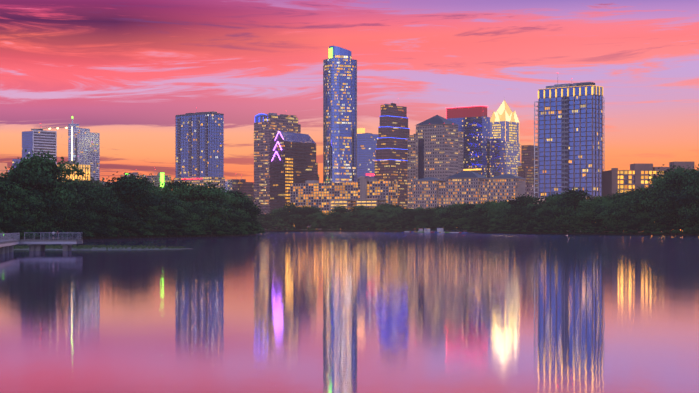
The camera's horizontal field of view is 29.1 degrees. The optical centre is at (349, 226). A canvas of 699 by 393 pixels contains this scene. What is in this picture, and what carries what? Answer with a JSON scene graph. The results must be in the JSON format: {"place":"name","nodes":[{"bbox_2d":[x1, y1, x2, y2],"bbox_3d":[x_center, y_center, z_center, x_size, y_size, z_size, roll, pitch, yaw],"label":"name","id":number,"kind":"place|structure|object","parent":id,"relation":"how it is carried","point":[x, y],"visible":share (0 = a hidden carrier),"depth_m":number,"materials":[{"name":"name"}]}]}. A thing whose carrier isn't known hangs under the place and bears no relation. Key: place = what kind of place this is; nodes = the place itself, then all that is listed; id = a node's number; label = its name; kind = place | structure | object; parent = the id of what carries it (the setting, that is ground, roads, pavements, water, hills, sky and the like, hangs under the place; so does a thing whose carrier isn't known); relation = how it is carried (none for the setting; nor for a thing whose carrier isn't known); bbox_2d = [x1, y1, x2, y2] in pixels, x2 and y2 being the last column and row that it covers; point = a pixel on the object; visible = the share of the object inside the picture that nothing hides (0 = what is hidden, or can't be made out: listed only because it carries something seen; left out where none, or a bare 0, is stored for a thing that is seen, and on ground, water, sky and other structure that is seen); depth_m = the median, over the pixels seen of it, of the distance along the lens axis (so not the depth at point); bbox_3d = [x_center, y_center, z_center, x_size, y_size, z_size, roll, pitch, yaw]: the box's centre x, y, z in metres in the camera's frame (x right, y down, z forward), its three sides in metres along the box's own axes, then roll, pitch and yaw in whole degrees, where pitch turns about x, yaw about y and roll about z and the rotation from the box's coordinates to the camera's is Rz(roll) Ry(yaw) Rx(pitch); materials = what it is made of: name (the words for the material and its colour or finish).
{"place":"outdoors","nodes":[
{"label":"outdoors","id":0,"kind":"place"},
{"bbox_2d":[0,163,8,176],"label":"buildings","id":1,"kind":"structure","parent":0,"point":[2,167],"depth_m":2097.89,"materials":[{"name":"stone"}]},
{"bbox_2d":[225,175,253,201],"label":"dark building","id":2,"kind":"structure","parent":0,"point":[243,186],"depth_m":1708.08,"materials":[{"name":"stone"}]},
{"bbox_2d":[0,231,698,392],"bbox_3d":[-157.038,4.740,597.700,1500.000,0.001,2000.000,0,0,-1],"label":"lake water","id":3,"kind":"structure","parent":0,"point":[338,312],"depth_m":72.51,"materials":[{"name":"purple liquid"}]},
{"bbox_2d":[0,232,82,253],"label":"boardwalk pier","id":4,"kind":"structure","parent":3,"relation":"in","point":[7,243],"depth_m":255.99,"materials":[{"name":"concrete"}]},
{"bbox_2d":[14,244,185,249],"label":"sandbar grass","id":5,"kind":"structure","parent":3,"relation":"on","point":[99,246],"depth_m":280.92,"materials":[{"name":"green plant"}]},
{"bbox_2d":[14,247,191,249],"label":"sandbar","id":6,"kind":"structure","parent":3,"relation":"in","point":[128,248],"depth_m":275.18,"materials":[{"name":"grey plant"}]},
{"bbox_2d":[417,228,474,232],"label":"boats","id":7,"kind":"object","parent":3,"relation":"on","point":[427,229],"visible":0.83,"depth_m":1082.26,"materials":[{"name":"plastic"}]},
{"bbox_2d":[0,229,698,239],"bbox_3d":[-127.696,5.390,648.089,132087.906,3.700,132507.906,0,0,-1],"label":"ground","id":8,"kind":"structure","parent":0,"point":[173,236],"depth_m":719.79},
{"bbox_2d":[0,220,21,237],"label":"bush","id":9,"kind":"object","parent":8,"relation":"on","point":[7,226],"visible":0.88,"depth_m":437.86,"materials":[{"name":"green plant"}]},
{"bbox_2d":[0,181,21,224],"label":"tree","id":10,"kind":"object","parent":8,"relation":"on","point":[1,193],"visible":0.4,"depth_m":438.89,"materials":[{"name":"green plant"}]},
{"bbox_2d":[3,222,29,237],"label":"bush","id":11,"kind":"object","parent":8,"relation":"on","point":[20,226],"visible":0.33,"depth_m":441.31,"materials":[{"name":"green plant"}]},
{"bbox_2d":[0,181,37,214],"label":"tree","id":12,"kind":"object","parent":8,"relation":"on","point":[18,198],"visible":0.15,"depth_m":446.68,"materials":[{"name":"green plant"}]},
{"bbox_2d":[0,184,44,239],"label":"tree","id":13,"kind":"object","parent":8,"relation":"on","point":[21,217],"visible":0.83,"depth_m":442.55,"materials":[{"name":"green plant"}]},
{"bbox_2d":[20,221,41,238],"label":"bush","id":14,"kind":"object","parent":8,"relation":"on","point":[29,226],"visible":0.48,"depth_m":446.74,"materials":[{"name":"green plant"}]},
{"bbox_2d":[12,129,56,168],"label":"office building","id":15,"kind":"structure","parent":8,"relation":"on","point":[34,140],"depth_m":1905.81,"materials":[{"name":"concrete"}]},
{"bbox_2d":[0,164,71,223],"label":"tree","id":16,"kind":"object","parent":8,"relation":"on","point":[29,180],"visible":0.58,"depth_m":460.59,"materials":[{"name":"green plant"}]},
{"bbox_2d":[28,195,51,238],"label":"tree","id":17,"kind":"object","parent":8,"relation":"on","point":[41,215],"visible":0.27,"depth_m":455.85,"materials":[{"name":"green plant"}]},
{"bbox_2d":[0,167,88,199],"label":"tree","id":18,"kind":"object","parent":8,"relation":"on","point":[77,187],"depth_m":489.07,"materials":[{"name":"green plant"}]},
{"bbox_2d":[33,222,56,237],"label":"bush","id":19,"kind":"object","parent":8,"relation":"on","point":[47,228],"visible":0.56,"depth_m":456.19,"materials":[{"name":"green plant"}]},
{"bbox_2d":[5,149,90,231],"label":"tree","id":20,"kind":"object","parent":8,"relation":"on","point":[46,165],"visible":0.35,"depth_m":471.13,"materials":[{"name":"green plant"}]},
{"bbox_2d":[42,220,62,236],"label":"bush","id":21,"kind":"object","parent":8,"relation":"on","point":[54,226],"visible":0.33,"depth_m":460.15,"materials":[{"name":"green plant"}]},
{"bbox_2d":[57,161,90,181],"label":"building under construction","id":22,"kind":"structure","parent":8,"relation":"on","point":[81,166],"depth_m":1963.13,"materials":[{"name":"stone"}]},
{"bbox_2d":[68,220,88,236],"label":"bush","id":23,"kind":"object","parent":8,"relation":"on","point":[83,228],"visible":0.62,"depth_m":474.58,"materials":[{"name":"green plant"}]},
{"bbox_2d":[67,176,92,193],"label":"tree","id":24,"kind":"object","parent":8,"relation":"on","point":[72,182],"visible":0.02,"depth_m":524.08,"materials":[{"name":"green plant"}]},
{"bbox_2d":[68,180,97,201],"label":"tree","id":25,"kind":"object","parent":8,"relation":"on","point":[84,187],"visible":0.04,"depth_m":513.23,"materials":[{"name":"green plant"}]},
{"bbox_2d":[68,116,99,180],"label":"tower with spire","id":26,"kind":"structure","parent":8,"relation":"on","point":[83,145],"depth_m":2010.56,"materials":[{"name":"stone"}]},
{"bbox_2d":[77,220,96,239],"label":"bush","id":27,"kind":"object","parent":8,"relation":"on","point":[87,232],"visible":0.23,"depth_m":478.45,"materials":[{"name":"green plant"}]},
{"bbox_2d":[66,176,116,188],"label":"tree","id":28,"kind":"object","parent":8,"relation":"on","point":[98,182],"visible":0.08,"depth_m":877.95,"materials":[{"name":"green plant"}]},
{"bbox_2d":[80,185,122,214],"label":"tree","id":29,"kind":"object","parent":8,"relation":"on","point":[99,189],"visible":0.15,"depth_m":510.36,"materials":[{"name":"green plant"}]},
{"bbox_2d":[79,191,125,222],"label":"tree","id":30,"kind":"object","parent":8,"relation":"on","point":[98,202],"visible":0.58,"depth_m":498.30,"materials":[{"name":"green plant"}]},
{"bbox_2d":[110,201,142,237],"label":"tree","id":31,"kind":"object","parent":8,"relation":"on","point":[126,218],"visible":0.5,"depth_m":509.58,"materials":[{"name":"green plant"}]},
{"bbox_2d":[102,171,167,221],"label":"tree","id":32,"kind":"object","parent":8,"relation":"on","point":[131,187],"visible":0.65,"depth_m":529.34,"materials":[{"name":"green plant"}]},
{"bbox_2d":[114,188,163,216],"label":"tree","id":33,"kind":"object","parent":8,"relation":"on","point":[149,207],"visible":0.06,"depth_m":541.04,"materials":[{"name":"green plant"}]},
{"bbox_2d":[121,172,170,188],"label":"building","id":34,"kind":"structure","parent":8,"relation":"on","point":[159,177],"depth_m":1720.69,"materials":[{"name":"stone"}]},
{"bbox_2d":[139,208,161,236],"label":"tree","id":35,"kind":"object","parent":8,"relation":"on","point":[152,214],"visible":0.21,"depth_m":534.89,"materials":[{"name":"green plant"}]},
{"bbox_2d":[142,187,170,214],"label":"tree","id":36,"kind":"object","parent":8,"relation":"on","point":[159,194],"visible":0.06,"depth_m":554.29,"materials":[{"name":"green plant"}]},
{"bbox_2d":[151,193,183,220],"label":"tree","id":37,"kind":"object","parent":8,"relation":"on","point":[171,210],"visible":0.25,"depth_m":556.37,"materials":[{"name":"green plant"}]},
{"bbox_2d":[154,178,199,198],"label":"tree","id":38,"kind":"object","parent":8,"relation":"on","point":[169,187],"visible":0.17,"depth_m":618.56,"materials":[{"name":"green plant"}]},
{"bbox_2d":[174,107,224,191],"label":"residential tower","id":39,"kind":"structure","parent":8,"relation":"on","point":[199,148],"depth_m":1510.47,"materials":[{"name":"glass"}]},
{"bbox_2d":[167,182,233,235],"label":"tree","id":40,"kind":"object","parent":8,"relation":"on","point":[189,194],"visible":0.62,"depth_m":601.55,"materials":[{"name":"green plant"}]},
{"bbox_2d":[182,179,237,218],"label":"tree","id":41,"kind":"object","parent":8,"relation":"on","point":[215,197],"visible":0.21,"depth_m":615.84,"materials":[{"name":"green plant"}]},
{"bbox_2d":[210,197,237,220],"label":"tree","id":42,"kind":"object","parent":8,"relation":"on","point":[228,205],"visible":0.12,"depth_m":623.88,"materials":[{"name":"green plant"}]},
{"bbox_2d":[223,192,253,223],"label":"tree","id":43,"kind":"object","parent":8,"relation":"on","point":[236,201],"visible":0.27,"depth_m":657.19,"materials":[{"name":"green plant"}]},
{"bbox_2d":[226,188,261,221],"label":"tree","id":44,"kind":"object","parent":8,"relation":"on","point":[241,196],"visible":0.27,"depth_m":670.49,"materials":[{"name":"green plant"}]},
{"bbox_2d":[240,194,263,225],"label":"tree","id":45,"kind":"object","parent":8,"relation":"on","point":[256,213],"visible":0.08,"depth_m":682.78,"materials":[{"name":"green plant"}]},
{"bbox_2d":[265,208,286,219],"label":"tree","id":46,"kind":"object","parent":8,"relation":"on","point":[272,215],"visible":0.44,"depth_m":1287.05,"materials":[{"name":"green plant"}]},
{"bbox_2d":[254,113,300,213],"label":"skyscraper","id":47,"kind":"structure","parent":8,"relation":"on","point":[268,127],"depth_m":1656.76,"materials":[{"name":"stone"}]},
{"bbox_2d":[273,201,303,224],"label":"tree","id":48,"kind":"object","parent":8,"relation":"on","point":[293,213],"visible":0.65,"depth_m":1283.68,"materials":[{"name":"green plant"}]},
{"bbox_2d":[281,216,295,230],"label":"tree","id":49,"kind":"object","parent":8,"relation":"on","point":[288,220],"visible":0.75,"depth_m":1280.26,"materials":[{"name":"green plant"}]},
{"bbox_2d":[270,131,318,227],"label":"skyscraper","id":50,"kind":"structure","parent":8,"relation":"on","point":[292,158],"depth_m":1560.01,"materials":[{"name":"glass"}]},
{"bbox_2d":[291,205,315,229],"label":"tree","id":51,"kind":"object","parent":8,"relation":"on","point":[307,210],"visible":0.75,"depth_m":1282.79,"materials":[{"name":"green plant"}]},
{"bbox_2d":[305,213,322,230],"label":"tree","id":52,"kind":"object","parent":8,"relation":"on","point":[313,216],"visible":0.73,"depth_m":1280.31,"materials":[{"name":"green plant"}]},
{"bbox_2d":[307,211,329,229],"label":"tree","id":53,"kind":"object","parent":8,"relation":"on","point":[321,214],"visible":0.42,"depth_m":1282.44,"materials":[{"name":"green plant"}]},
{"bbox_2d":[324,205,347,229],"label":"tree","id":54,"kind":"object","parent":8,"relation":"on","point":[339,210],"visible":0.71,"depth_m":1281.56,"materials":[{"name":"green plant"}]},
{"bbox_2d":[323,46,356,182],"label":"skyscraper","id":55,"kind":"structure","parent":8,"relation":"on","point":[340,115],"depth_m":1601.70,"materials":[{"name":"glass"}]},
{"bbox_2d":[290,176,397,229],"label":"hotel slab","id":56,"kind":"structure","parent":8,"relation":"on","point":[367,191],"depth_m":1409.69,"materials":[{"name":"concrete"}]},
{"bbox_2d":[340,205,367,230],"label":"tree","id":57,"kind":"object","parent":8,"relation":"on","point":[356,211],"visible":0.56,"depth_m":1273.51,"materials":[{"name":"green plant"}]},
{"bbox_2d":[357,128,377,181],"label":"skyscraper","id":58,"kind":"structure","parent":8,"relation":"on","point":[366,149],"depth_m":1906.58,"materials":[{"name":"glass"}]},
{"bbox_2d":[365,206,386,222],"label":"tree","id":59,"kind":"object","parent":8,"relation":"on","point":[374,212],"visible":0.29,"depth_m":1233.36,"materials":[{"name":"green plant"}]},
{"bbox_2d":[379,207,397,219],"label":"tree","id":60,"kind":"object","parent":8,"relation":"on","point":[390,211],"visible":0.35,"depth_m":1211.76,"materials":[{"name":"green plant"}]},
{"bbox_2d":[375,103,409,208],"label":"stepped tower","id":61,"kind":"structure","parent":8,"relation":"on","point":[391,162],"depth_m":1764.14,"materials":[{"name":"stone"}]},
{"bbox_2d":[399,208,415,227],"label":"tree","id":62,"kind":"object","parent":8,"relation":"on","point":[407,216],"visible":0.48,"depth_m":1176.69,"materials":[{"name":"green plant"}]},
{"bbox_2d":[408,206,423,223],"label":"tree","id":63,"kind":"object","parent":8,"relation":"on","point":[416,212],"visible":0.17,"depth_m":1167.49,"materials":[{"name":"green plant"}]},
{"bbox_2d":[414,207,434,221],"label":"tree","id":64,"kind":"object","parent":8,"relation":"on","point":[427,210],"visible":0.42,"depth_m":1132.84,"materials":[{"name":"green plant"}]},
{"bbox_2d":[423,205,446,224],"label":"tree","id":65,"kind":"object","parent":8,"relation":"on","point":[432,210],"visible":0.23,"depth_m":1112.54,"materials":[{"name":"green plant"}]},
{"bbox_2d":[408,115,462,208],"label":"skyscraper","id":66,"kind":"structure","parent":8,"relation":"on","point":[435,146],"depth_m":1566.21,"materials":[{"name":"stone"}]},
{"bbox_2d":[439,203,456,221],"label":"tree","id":67,"kind":"object","parent":8,"relation":"on","point":[447,209],"visible":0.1,"depth_m":1061.54,"materials":[{"name":"green plant"}]},
{"bbox_2d":[441,203,460,219],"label":"tree","id":68,"kind":"object","parent":8,"relation":"on","point":[449,214],"visible":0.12,"depth_m":1050.38,"materials":[{"name":"green plant"}]},
{"bbox_2d":[451,202,470,231],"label":"tree","id":69,"kind":"object","parent":8,"relation":"on","point":[461,207],"visible":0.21,"depth_m":1027.81,"materials":[{"name":"green plant"}]},
{"bbox_2d":[446,106,489,180],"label":"skyscraper","id":70,"kind":"structure","parent":8,"relation":"on","point":[473,122],"depth_m":1812.05,"materials":[{"name":"glass"}]},
{"bbox_2d":[459,204,477,217],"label":"tree","id":71,"kind":"object","parent":8,"relation":"on","point":[468,207],"visible":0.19,"depth_m":1014.87,"materials":[{"name":"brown plant"}]},
{"bbox_2d":[412,171,525,229],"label":"building","id":72,"kind":"structure","parent":8,"relation":"on","point":[471,187],"depth_m":1275.62,"materials":[{"name":"stone"}]},
{"bbox_2d":[468,199,495,223],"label":"tree","id":73,"kind":"object","parent":8,"relation":"on","point":[473,218],"visible":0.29,"depth_m":978.34,"materials":[{"name":"green plant"}]},
{"bbox_2d":[481,199,501,217],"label":"tree","id":74,"kind":"object","parent":8,"relation":"on","point":[494,205],"visible":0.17,"depth_m":956.13,"materials":[{"name":"green plant"}]},
{"bbox_2d":[490,98,520,175],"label":"skyscraper","id":75,"kind":"structure","parent":8,"relation":"on","point":[504,123],"depth_m":2014.98,"materials":[{"name":"stone"}]},
{"bbox_2d":[503,194,542,213],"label":"tree","id":76,"kind":"object","parent":8,"relation":"on","point":[522,200],"visible":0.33,"depth_m":915.80,"materials":[{"name":"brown plant"}]},
{"bbox_2d":[526,184,533,196],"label":"buildings","id":77,"kind":"structure","parent":8,"relation":"on","point":[530,189],"depth_m":1303.60,"materials":[{"name":"stone"}]},
{"bbox_2d":[525,203,546,219],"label":"tree","id":78,"kind":"object","parent":8,"relation":"on","point":[530,214],"visible":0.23,"depth_m":863.88,"materials":[{"name":"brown plant"}]},
{"bbox_2d":[533,206,551,221],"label":"tree","id":79,"kind":"object","parent":8,"relation":"on","point":[542,217],"visible":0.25,"depth_m":837.99,"materials":[{"name":"green plant"}]},
{"bbox_2d":[535,192,563,216],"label":"tree","id":80,"kind":"object","parent":8,"relation":"on","point":[552,198],"visible":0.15,"depth_m":844.59,"materials":[{"name":"green plant"}]},
{"bbox_2d":[544,204,564,233],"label":"tree","id":81,"kind":"object","parent":8,"relation":"on","point":[550,216],"visible":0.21,"depth_m":813.59,"materials":[{"name":"green plant"}]},
{"bbox_2d":[551,199,579,233],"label":"tree","id":82,"kind":"object","parent":8,"relation":"on","point":[553,209],"visible":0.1,"depth_m":803.70,"materials":[{"name":"green plant"}]},
{"bbox_2d":[552,187,597,229],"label":"tree","id":83,"kind":"object","parent":8,"relation":"on","point":[573,197],"visible":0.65,"depth_m":792.29,"materials":[{"name":"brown plant"}]},
{"bbox_2d":[566,198,599,233],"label":"tree","id":84,"kind":"object","parent":8,"relation":"on","point":[589,206],"visible":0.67,"depth_m":778.85,"materials":[{"name":"green plant"}]},
{"bbox_2d":[571,209,594,233],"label":"tree","id":85,"kind":"object","parent":8,"relation":"on","point":[582,223],"visible":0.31,"depth_m":781.20,"materials":[{"name":"green plant"}]},
{"bbox_2d":[591,213,608,233],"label":"tree","id":86,"kind":"object","parent":8,"relation":"on","point":[597,221],"visible":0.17,"depth_m":766.56,"materials":[{"name":"green plant"}]},
{"bbox_2d":[591,200,613,232],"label":"tree","id":87,"kind":"object","parent":8,"relation":"on","point":[604,203],"visible":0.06,"depth_m":771.50,"materials":[{"name":"green plant"}]},
{"bbox_2d":[593,197,627,231],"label":"tree","id":88,"kind":"object","parent":8,"relation":"on","point":[603,213],"visible":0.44,"depth_m":755.47,"materials":[{"name":"green plant"}]},
{"bbox_2d":[603,206,624,227],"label":"tree","id":89,"kind":"object","parent":8,"relation":"on","point":[615,224],"visible":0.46,"depth_m":751.98,"materials":[{"name":"green plant"}]},
{"bbox_2d":[598,189,630,204],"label":"tree","id":90,"kind":"object","parent":8,"relation":"on","point":[611,197],"visible":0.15,"depth_m":778.07,"materials":[{"name":"green plant"}]},
{"bbox_2d":[606,193,636,219],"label":"tree","id":91,"kind":"object","parent":8,"relation":"on","point":[624,209],"visible":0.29,"depth_m":744.88,"materials":[{"name":"green plant"}]},
{"bbox_2d":[625,186,653,234],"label":"tree","id":92,"kind":"object","parent":8,"relation":"on","point":[636,206],"visible":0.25,"depth_m":728.63,"materials":[{"name":"green plant"}]},
{"bbox_2d":[601,162,693,231],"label":"apartments","id":93,"kind":"structure","parent":8,"relation":"on","point":[624,181],"depth_m":802.97,"materials":[{"name":"stone"}]},
{"bbox_2d":[630,172,675,233],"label":"tree","id":94,"kind":"object","parent":8,"relation":"on","point":[651,204],"visible":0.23,"depth_m":716.08,"materials":[{"name":"green plant"}]},
{"bbox_2d":[647,201,683,234],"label":"tree","id":95,"kind":"object","parent":8,"relation":"on","point":[663,217],"visible":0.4,"depth_m":703.48,"materials":[{"name":"green plant"}]},
{"bbox_2d":[636,164,698,195],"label":"tree","id":96,"kind":"object","parent":8,"relation":"on","point":[664,173],"visible":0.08,"depth_m":730.69,"materials":[{"name":"green plant"}]},
{"bbox_2d":[657,199,686,234],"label":"tree","id":97,"kind":"object","parent":8,"relation":"on","point":[671,215],"visible":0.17,"depth_m":703.96,"materials":[{"name":"green plant"}]},
{"bbox_2d":[647,165,698,233],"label":"tree","id":98,"kind":"object","parent":8,"relation":"on","point":[672,184],"visible":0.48,"depth_m":697.50,"materials":[{"name":"green plant"}]},
{"bbox_2d":[669,221,684,234],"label":"tree","id":99,"kind":"object","parent":8,"relation":"on","point":[677,224],"visible":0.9,"depth_m":699.51,"materials":[{"name":"green plant"}]},
{"bbox_2d":[666,166,698,221],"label":"tree","id":100,"kind":"object","parent":8,"relation":"on","point":[689,180],"visible":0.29,"depth_m":690.87,"materials":[{"name":"green plant"}]},
{"bbox_2d":[674,177,698,218],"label":"tree","id":101,"kind":"object","parent":8,"relation":"on","point":[694,191],"visible":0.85,"depth_m":671.73,"materials":[{"name":"green plant"}]},
{"bbox_2d":[675,172,698,220],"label":"tree","id":102,"kind":"object","parent":8,"relation":"on","point":[689,196],"visible":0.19,"depth_m":683.65,"materials":[{"name":"green plant"}]},
{"bbox_2d":[681,223,693,235],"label":"tree","id":103,"kind":"object","parent":8,"relation":"on","point":[687,230],"visible":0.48,"depth_m":689.11,"materials":[{"name":"green plant"}]},
{"bbox_2d":[677,198,698,229],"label":"tree","id":104,"kind":"object","parent":8,"relation":"on","point":[692,218],"visible":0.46,"depth_m":676.35,"materials":[{"name":"green plant"}]},
{"bbox_2d":[490,138,537,196],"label":"buildings","id":105,"kind":"structure","parent":0,"point":[497,160],"depth_m":1808.65,"materials":[{"name":"stone"}]},
{"bbox_2d":[534,78,603,231],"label":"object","id":106,"kind":"structure","parent":0,"point":[570,133],"depth_m":912.90,"materials":[{"name":"glass"}]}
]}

